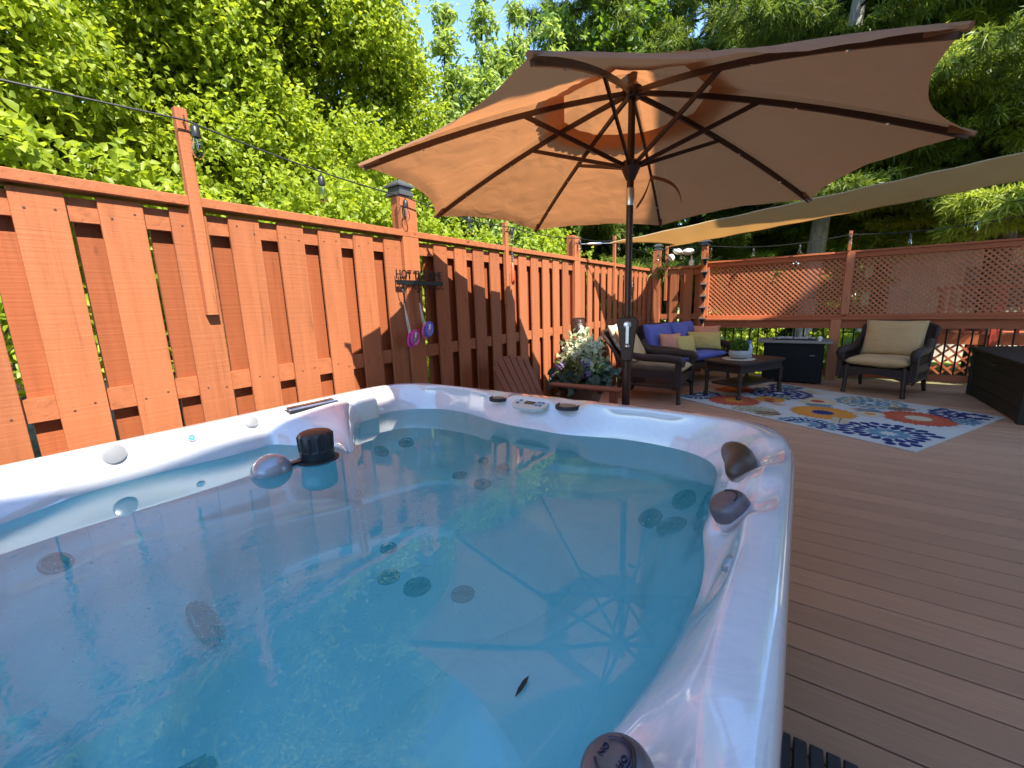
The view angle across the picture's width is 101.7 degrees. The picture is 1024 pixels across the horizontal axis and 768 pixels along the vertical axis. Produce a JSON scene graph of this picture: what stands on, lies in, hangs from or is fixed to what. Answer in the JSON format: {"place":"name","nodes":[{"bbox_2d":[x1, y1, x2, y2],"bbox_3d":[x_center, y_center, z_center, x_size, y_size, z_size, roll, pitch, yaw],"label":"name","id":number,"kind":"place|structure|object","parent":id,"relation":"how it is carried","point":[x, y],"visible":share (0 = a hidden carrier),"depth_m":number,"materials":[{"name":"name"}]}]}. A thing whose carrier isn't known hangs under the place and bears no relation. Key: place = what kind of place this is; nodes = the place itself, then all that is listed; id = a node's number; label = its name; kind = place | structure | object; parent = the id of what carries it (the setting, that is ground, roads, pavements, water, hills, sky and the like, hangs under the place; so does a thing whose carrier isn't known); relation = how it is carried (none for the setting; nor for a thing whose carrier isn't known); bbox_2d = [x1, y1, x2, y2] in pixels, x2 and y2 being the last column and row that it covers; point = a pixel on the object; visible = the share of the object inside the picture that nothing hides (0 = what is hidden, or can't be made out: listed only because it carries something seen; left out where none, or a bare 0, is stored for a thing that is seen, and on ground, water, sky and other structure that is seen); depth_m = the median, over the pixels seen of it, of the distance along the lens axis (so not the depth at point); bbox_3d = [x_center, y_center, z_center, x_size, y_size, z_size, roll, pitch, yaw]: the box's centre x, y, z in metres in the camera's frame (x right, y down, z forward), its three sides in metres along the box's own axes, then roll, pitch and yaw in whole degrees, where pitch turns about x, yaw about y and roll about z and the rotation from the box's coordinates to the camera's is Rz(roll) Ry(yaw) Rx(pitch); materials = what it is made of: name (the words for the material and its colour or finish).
{"place":"outdoors","nodes":[
{"label":"outdoors","id":0,"kind":"place"},
{"bbox_2d":[7,0,855,296],"label":"sky","id":1,"kind":"structure","parent":0,"point":[462,9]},
{"bbox_2d":[26,308,966,457],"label":"ground","id":2,"kind":"structure","parent":0,"point":[33,440],"depth_m":7.62,"materials":[{"name":"green plant"}]},
{"bbox_2d":[0,0,278,421],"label":"leafy tree","id":3,"kind":"object","parent":2,"relation":"on","point":[60,152],"visible":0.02,"depth_m":4.81,"materials":[{"name":"green plant"}]},
{"bbox_2d":[0,82,316,397],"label":"leafy tree","id":4,"kind":"object","parent":2,"relation":"on","point":[30,153],"visible":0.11,"depth_m":2.19,"materials":[{"name":"green plant"}]},
{"bbox_2d":[0,0,318,429],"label":"leafy tree","id":5,"kind":"object","parent":2,"relation":"on","point":[97,60],"visible":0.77,"depth_m":3.15,"materials":[{"name":"green plant"}]},
{"bbox_2d":[102,0,450,237],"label":"leafy tree","id":6,"kind":"object","parent":2,"relation":"on","point":[307,115],"visible":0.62,"depth_m":4.01,"materials":[{"name":"green plant"}]},
{"bbox_2d":[0,166,649,464],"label":"board fence","id":7,"kind":"object","parent":2,"relation":"on","point":[309,314],"visible":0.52,"depth_m":2.07,"materials":[{"name":"brown wood"}]},
{"bbox_2d":[171,106,218,314],"bbox_3d":[-1.410,-0.753,1.868,0.060,0.877,0.045,6,13,34],"label":"wooden post","id":8,"kind":"object","parent":7,"relation":"attached to","point":[191,189],"visible":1,"depth_m":1.86,"materials":[{"name":"brown wood"}]},
{"bbox_2d":[0,78,701,261],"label":"string lights","id":9,"kind":"object","parent":7,"relation":"hanging from","point":[195,131],"visible":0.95,"depth_m":2.01,"materials":[{"name":"black plastic"}]},
{"bbox_2d":[395,269,443,289],"bbox_3d":[-0.640,-0.740,2.974,0.036,0.134,0.445,6,13,34],"label":"hook rack","id":10,"kind":"object","parent":7,"relation":"attached to","point":[418,283],"visible":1,"depth_m":2.97,"materials":[{"name":"black metal"}]},
{"bbox_2d":[402,289,419,347],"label":"swim goggles","id":11,"kind":"object","parent":10,"relation":"hanging from","point":[413,338],"visible":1,"depth_m":2.89,"materials":[{"name":"plastic"}]},
{"bbox_2d":[417,289,433,338],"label":"swim goggles","id":12,"kind":"object","parent":10,"relation":"hanging from","point":[427,329],"visible":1,"depth_m":2.99,"materials":[{"name":"plastic"}]},
{"bbox_2d":[502,222,509,304],"bbox_3d":[-0.042,-1.102,3.835,0.060,0.730,0.045,6,13,34],"label":"light pole","id":13,"kind":"object","parent":7,"relation":"attached to","point":[506,266],"visible":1,"depth_m":3.83,"materials":[{"name":"brown wood"}]},
{"bbox_2d":[511,252,514,284],"bbox_3d":[0.004,-1.096,3.851,0.032,0.350,0.032,6,13,34],"label":"wind ornament","id":14,"kind":"object","parent":13,"relation":"hanging from","point":[512,274],"visible":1,"depth_m":3.85,"materials":[{"name":"brown metal"}]},
{"bbox_2d":[612,236,615,302],"bbox_3d":[1.484,-1.645,6.007,0.060,0.930,0.045,6,13,34],"label":"light pole","id":15,"kind":"object","parent":7,"relation":"attached to","point":[614,275],"visible":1,"depth_m":6.01,"materials":[{"name":"brown wood"}]},
{"bbox_2d":[631,279,633,307],"bbox_3d":[1.954,-1.460,6.745,0.014,0.460,0.124,6,13,34],"label":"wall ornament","id":16,"kind":"object","parent":7,"relation":"attached to","point":[632,293],"depth_m":6.74,"materials":[{"name":"brown metal"}]},
{"bbox_2d":[581,152,1023,246],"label":"shade sail","id":17,"kind":"object","parent":7,"relation":"attached to","point":[991,172],"visible":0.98,"depth_m":4.81,"materials":[{"name":"beige fabric"}]},
{"bbox_2d":[256,159,502,382],"bbox_3d":[-1.233,-0.588,4.415,1.481,2.990,3.174,6,13,34],"label":"leafy tree","id":18,"kind":"object","parent":2,"relation":"on","point":[304,201],"visible":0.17,"depth_m":3.53,"materials":[{"name":"green plant"}]},
{"bbox_2d":[411,107,433,369],"bbox_3d":[-1.968,-2.486,7.127,1.642,5.719,1.681,6,13,34],"label":"slender tree","id":19,"kind":"object","parent":2,"relation":"on","point":[418,215],"visible":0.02,"depth_m":6.75,"materials":[{"name":"green plant"}]},
{"bbox_2d":[0,183,864,332],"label":"distant wood","id":20,"kind":"object","parent":2,"relation":"on","point":[768,255],"visible":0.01,"depth_m":18.68,"materials":[{"name":"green plant"}]},
{"bbox_2d":[421,0,493,276],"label":"slender tree","id":21,"kind":"object","parent":2,"relation":"on","point":[444,46],"visible":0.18,"depth_m":6.24,"materials":[{"name":"green plant"}]},
{"bbox_2d":[429,0,517,237],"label":"slender tree","id":22,"kind":"object","parent":2,"relation":"on","point":[489,70],"visible":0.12,"depth_m":6.58,"materials":[{"name":"green plant"}]},
{"bbox_2d":[478,218,555,254],"bbox_3d":[-0.100,-2.187,6.956,1.663,5.080,1.657,6,13,34],"label":"slender tree","id":23,"kind":"object","parent":2,"relation":"on","point":[497,230],"visible":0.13,"depth_m":6.43,"materials":[{"name":"green plant"}]},
{"bbox_2d":[497,0,550,258],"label":"slender tree","id":24,"kind":"object","parent":2,"relation":"on","point":[520,45],"visible":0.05,"depth_m":6.82,"materials":[{"name":"green plant"}]},
{"bbox_2d":[533,11,582,254],"bbox_3d":[0.576,-3.057,7.648,2.166,6.487,1.467,-8,12,-30],"label":"slender tree","id":25,"kind":"object","parent":2,"relation":"on","point":[553,26],"visible":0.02,"depth_m":7.08,"materials":[{"name":"green plant"}]},
{"bbox_2d":[514,227,602,309],"bbox_3d":[0.462,-1.080,6.616,1.403,3.004,2.658,6,13,34],"label":"leafy tree","id":26,"kind":"object","parent":2,"relation":"on","point":[553,245],"visible":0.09,"depth_m":6.38,"materials":[{"name":"green plant"}]},
{"bbox_2d":[525,0,678,363],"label":"leafy tree","id":27,"kind":"object","parent":2,"relation":"on","point":[605,27],"visible":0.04,"depth_m":8.69,"materials":[{"name":"green plant"}]},
{"bbox_2d":[499,0,739,362],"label":"pine tree","id":28,"kind":"object","parent":2,"relation":"on","point":[608,231],"visible":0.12,"depth_m":8.79,"materials":[{"name":"green plant"}]},
{"bbox_2d":[647,244,700,325],"bbox_3d":[2.860,-1.152,7.384,1.050,2.600,0.161,6,13,34],"label":"board fence","id":29,"kind":"object","parent":2,"relation":"on","point":[686,274],"visible":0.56,"depth_m":7.27,"materials":[{"name":"brown wood"}]},
{"bbox_2d":[664,246,668,300],"bbox_3d":[2.676,-1.914,7.245,0.045,0.920,0.060,6,13,34],"label":"light pole","id":30,"kind":"object","parent":29,"relation":"attached to","point":[666,275],"visible":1,"depth_m":7.24,"materials":[{"name":"brown wood"}]},
{"bbox_2d":[667,248,694,265],"bbox_3d":[2.857,-2.150,7.060,0.431,0.300,0.167,4,12,26],"label":"floodlight","id":31,"kind":"object","parent":29,"relation":"attached to","point":[688,251],"visible":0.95,"depth_m":7.01,"materials":[{"name":"white plastic"}]},
{"bbox_2d":[710,305,746,370],"bbox_3d":[4.176,-0.887,8.898,1.468,1.537,1.111,6,13,34],"label":"shrub","id":32,"kind":"object","parent":2,"relation":"on","point":[729,330],"visible":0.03,"depth_m":8.55,"materials":[{"name":"green plant"}]},
{"bbox_2d":[721,328,784,373],"bbox_3d":[4.661,-0.589,8.142,1.252,1.200,1.039,6,13,34],"label":"shrub","id":33,"kind":"object","parent":2,"relation":"on","point":[754,340],"visible":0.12,"depth_m":7.92,"materials":[{"name":"green plant"}]},
{"bbox_2d":[751,300,821,352],"bbox_3d":[6.941,-1.260,10.459,1.328,1.728,2.028,-5,11,-15],"label":"shrub","id":34,"kind":"object","parent":2,"relation":"on","point":[788,332],"visible":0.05,"depth_m":10.46,"materials":[{"name":"green plant"}]},
{"bbox_2d":[806,328,857,378],"bbox_3d":[5.842,-0.558,7.689,0.906,1.235,0.892,6,13,34],"label":"shrub","id":35,"kind":"object","parent":2,"relation":"on","point":[826,333],"visible":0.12,"depth_m":7.52,"materials":[{"name":"green plant"}]},
{"bbox_2d":[687,0,1023,337],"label":"pine tree","id":36,"kind":"object","parent":2,"relation":"on","point":[795,21],"visible":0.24,"depth_m":6.78,"materials":[{"name":"green plant"}]},
{"bbox_2d":[761,0,1023,374],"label":"pine tree","id":37,"kind":"object","parent":2,"relation":"on","point":[974,205],"visible":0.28,"depth_m":6.99,"materials":[{"name":"green plant"}]},
{"bbox_2d":[929,285,1023,375],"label":"neighbour deck","id":38,"kind":"structure","parent":2,"relation":"on","point":[992,337],"depth_m":7.53,"materials":[{"name":"red paint"}]},
{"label":"deck substructure","id":39,"kind":"structure","parent":2,"relation":"on","visible":0},
{"bbox_2d":[599,370,1023,767],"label":"deck","id":40,"kind":"structure","parent":39,"relation":"on","point":[905,642],"depth_m":1.77,"materials":[{"name":"brown wood"}]},
{"bbox_2d":[0,383,794,767],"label":"hot tub","id":41,"kind":"object","parent":40,"relation":"on","point":[422,575],"visible":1,"depth_m":1.26,"materials":[{"name":"plastic"}]},
{"bbox_2d":[250,428,338,488],"bbox_3d":[-0.863,0.292,1.663,0.326,0.189,0.164,-11,14,-41],"label":"chemical floater","id":42,"kind":"object","parent":41,"relation":"in","point":[315,446],"visible":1,"depth_m":1.64,"materials":[{"name":"black plastic"}]},
{"bbox_2d":[515,676,528,696],"bbox_3d":[0.016,0.478,0.661,0.007,0.003,0.042,6,13,34],"label":"fallen leaf","id":43,"kind":"object","parent":41,"relation":"on","point":[522,685],"visible":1,"depth_m":0.66,"materials":[{"name":"brown plant"}]},
{"bbox_2d":[492,355,621,403],"bbox_3d":[0.358,0.193,3.408,0.934,0.815,0.753,6,13,34],"label":"adirondack chair","id":44,"kind":"object","parent":40,"relation":"on","point":[513,373],"visible":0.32,"depth_m":3.54,"materials":[{"name":"brown wood"}]},
{"bbox_2d":[571,317,585,371],"bbox_3d":[0.760,-0.218,4.772,0.173,1.074,0.172,6,13,34],"label":"solar torch","id":45,"kind":"object","parent":40,"relation":"on","point":[577,323],"visible":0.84,"depth_m":4.64,"materials":[{"name":"black metal"}]},
{"bbox_2d":[547,325,621,401],"bbox_3d":[0.780,-0.150,4.590,0.760,1.008,0.698,6,13,34],"label":"flower planter","id":46,"kind":"object","parent":40,"relation":"on","point":[580,352],"visible":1,"depth_m":4.49,"materials":[{"name":"green plant"}]},
{"bbox_2d":[600,328,698,404],"bbox_3d":[1.762,-0.275,5.440,1.126,0.888,0.726,6,13,36],"label":"wicker armchair","id":47,"kind":"object","parent":40,"relation":"on","point":[668,364],"visible":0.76,"depth_m":5.18,"materials":[{"name":"wicker"}]},
{"bbox_2d":[608,324,619,349],"bbox_3d":[1.421,-0.627,5.561,0.228,0.336,0.414,6,13,34],"label":"throw pillow","id":48,"kind":"object","parent":47,"relation":"on","point":[612,329],"visible":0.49,"depth_m":5.42,"materials":[{"name":"beige fabric"}]},
{"bbox_2d":[358,20,976,404],"bbox_3d":[0.667,-0.490,2.394,2.576,2.496,2.550,-11,14,-41],"label":"patio umbrella","id":49,"kind":"object","parent":40,"relation":"on","point":[536,140],"visible":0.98,"depth_m":2.17,"materials":[{"name":"fabric"}]},
{"bbox_2d":[636,321,731,381],"bbox_3d":[2.605,-0.491,6.406,1.426,0.898,0.936,-9,13,-34],"label":"wicker loveseat","id":50,"kind":"object","parent":40,"relation":"on","point":[648,334],"visible":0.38,"depth_m":6.29,"materials":[{"name":"fabric"}]},
{"bbox_2d":[659,333,679,347],"bbox_3d":[2.333,-0.597,6.135,0.330,0.298,0.168,-2,11,-3],"label":"throw pillow","id":51,"kind":"object","parent":50,"relation":"on","point":[669,340],"visible":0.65,"depth_m":6.08,"materials":[{"name":"pink fabric"}]},
{"bbox_2d":[676,335,695,351],"bbox_3d":[2.534,-0.575,6.096,0.300,0.265,0.177,-3,11,-7],"label":"throw pillow","id":52,"kind":"object","parent":50,"relation":"on","point":[685,343],"visible":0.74,"depth_m":6.05,"materials":[{"name":"yellow fabric"}]},
{"bbox_2d":[687,331,722,349],"bbox_3d":[2.980,-0.674,6.460,0.500,0.276,0.167,3,12,22],"label":"throw pillow","id":53,"kind":"object","parent":50,"relation":"on","point":[706,340],"visible":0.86,"depth_m":6.39,"materials":[{"name":"yellow fabric"}]},
{"bbox_2d":[693,325,720,331],"bbox_3d":[3.044,-0.783,6.537,0.400,0.267,0.138,3,12,23],"label":"throw pillow","id":54,"kind":"object","parent":50,"relation":"on","point":[706,328],"visible":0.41,"depth_m":6.49,"materials":[{"name":"pink fabric"}]},
{"bbox_2d":[695,240,711,371],"bbox_3d":[3.191,-1.094,7.023,0.180,2.600,0.180,6,13,34],"label":"fence post","id":55,"kind":"object","parent":40,"relation":"on","point":[704,253],"visible":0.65,"depth_m":6.87,"materials":[{"name":"brown wood"}]},
{"bbox_2d":[698,317,705,323],"bbox_3d":[3.160,-1.053,6.938,0.120,0.103,0.095,6,13,34],"label":"solar light","id":56,"kind":"object","parent":55,"relation":"attached to","point":[702,319],"visible":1,"depth_m":6.94,"materials":[{"name":"black plastic"}]},
{"bbox_2d":[699,306,706,312],"bbox_3d":[3.154,-1.234,6.904,0.120,0.103,0.095,6,13,34],"label":"solar light","id":57,"kind":"object","parent":55,"relation":"attached to","point":[702,308],"visible":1,"depth_m":6.90,"materials":[{"name":"black plastic"}]},
{"bbox_2d":[699,295,706,300],"bbox_3d":[3.148,-1.416,6.869,0.120,0.103,0.095,6,13,34],"label":"solar light","id":58,"kind":"object","parent":55,"relation":"attached to","point":[703,297],"visible":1,"depth_m":6.86,"materials":[{"name":"black plastic"}]},
{"bbox_2d":[700,283,707,289],"bbox_3d":[3.143,-1.603,6.833,0.120,0.103,0.095,6,13,34],"label":"solar light","id":59,"kind":"object","parent":55,"relation":"attached to","point":[704,285],"visible":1,"depth_m":6.83,"materials":[{"name":"black plastic"}]},
{"bbox_2d":[758,336,832,382],"bbox_3d":[4.133,-0.382,6.145,0.880,0.632,0.520,6,13,34],"label":"fire pit table","id":60,"kind":"object","parent":40,"relation":"on","point":[803,360],"visible":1,"depth_m":5.94,"materials":[{"name":"black metal"}]},
{"bbox_2d":[766,346,818,379],"bbox_3d":[4.009,-0.304,5.974,0.600,0.450,0.021,6,13,34],"label":"door","id":61,"kind":"structure","parent":60,"relation":"in","point":[800,362],"depth_m":5.94,"materials":[{"name":"black metal"}]},
{"bbox_2d":[781,732,857,767],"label":"duckboard mat","id":62,"kind":"object","parent":40,"relation":"on","point":[816,757],"visible":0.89,"depth_m":1.12,"materials":[{"name":"rubber"}]},
{"bbox_2d":[671,382,1004,452],"bbox_3d":[3.440,0.243,4.749,1.850,0.010,2.450,-7,12,-26],"label":"rug","id":63,"kind":"object","parent":40,"relation":"on","point":[911,427],"visible":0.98,"depth_m":4.33,"materials":[{"name":"multicoloured fabric"}]},
{"bbox_2d":[703,354,785,400],"bbox_3d":[3.012,-0.103,5.427,0.940,0.467,0.570,-7,12,-27],"label":"coffee table","id":64,"kind":"object","parent":63,"relation":"on","point":[759,363],"visible":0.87,"depth_m":5.27,"materials":[{"name":"wicker"}]},
{"bbox_2d":[722,357,755,360],"bbox_3d":[2.910,-0.326,5.352,0.380,0.004,0.380,6,13,34],"label":"placemat","id":65,"kind":"object","parent":64,"relation":"on","point":[744,359],"visible":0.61,"depth_m":5.28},
{"bbox_2d":[728,339,749,358],"bbox_3d":[2.912,-0.457,5.336,0.250,0.257,0.250,6,13,34],"label":"planted bowl","id":66,"kind":"object","parent":65,"relation":"on","point":[740,352],"visible":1,"depth_m":5.26,"materials":[{"name":"stone"}]},
{"bbox_2d":[748,340,752,357],"bbox_3d":[3.083,-0.457,5.427,0.084,0.221,0.084,6,13,34],"label":"blue bottle","id":67,"kind":"object","parent":64,"relation":"on","point":[750,348],"visible":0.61,"depth_m":5.39,"materials":[{"name":"blue glass"}]},
{"bbox_2d":[702,316,1023,382],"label":"deck railing","id":68,"kind":"object","parent":40,"relation":"on","point":[836,324],"visible":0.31,"depth_m":5.94,"materials":[{"name":"black metal"}]},
{"bbox_2d":[705,238,1023,317],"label":"lattice screen","id":69,"kind":"object","parent":68,"relation":"on","point":[851,258],"visible":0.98,"depth_m":5.74,"materials":[{"name":"brown wood"}]},
{"bbox_2d":[847,231,852,250],"bbox_3d":[4.669,-1.978,5.755,0.040,0.260,0.054,6,13,34],"label":"light pole","id":70,"kind":"object","parent":69,"relation":"attached to","point":[849,244],"visible":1,"depth_m":5.76,"materials":[{"name":"brown wood"}]},
{"bbox_2d":[703,215,1023,257],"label":"string lights","id":71,"kind":"object","parent":70,"relation":"hanging from","point":[909,236],"visible":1,"depth_m":5.66,"materials":[{"name":"black plastic"}]},
{"bbox_2d":[835,320,940,398],"bbox_3d":[4.756,-0.347,5.295,0.916,0.898,0.806,-9,13,-33],"label":"wicker armchair","id":72,"kind":"object","parent":40,"relation":"on","point":[902,351],"visible":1,"depth_m":5.20,"materials":[{"name":"wicker"}]},
{"bbox_2d":[965,346,1023,424],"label":"storage box","id":73,"kind":"object","parent":40,"relation":"on","point":[996,378],"visible":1,"depth_m":4.35,"materials":[{"name":"plastic"}]},
{"bbox_2d":[605,310,960,370],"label":"lawn","id":74,"kind":"structure","parent":0,"point":[849,341],"depth_m":14.98,"materials":[{"name":"green plant"}]},
{"bbox_2d":[586,0,899,329],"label":"pine tree","id":75,"kind":"object","parent":74,"relation":"on","point":[738,246],"visible":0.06,"depth_m":9.47,"materials":[{"name":"green plant"}]},
{"bbox_2d":[755,0,1023,313],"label":"pine tree","id":76,"kind":"object","parent":74,"relation":"on","point":[852,221],"visible":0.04,"depth_m":8.99,"materials":[{"name":"green plant"}]},
{"bbox_2d":[856,232,1023,362],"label":"neighbour house","id":77,"kind":"structure","parent":74,"relation":"on","point":[949,353],"depth_m":9.84,"materials":[{"name":"grey"}]},
{"bbox_2d":[956,260,1023,311],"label":"window","id":78,"kind":"structure","parent":77,"relation":"in","point":[972,265],"depth_m":9.40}
]}

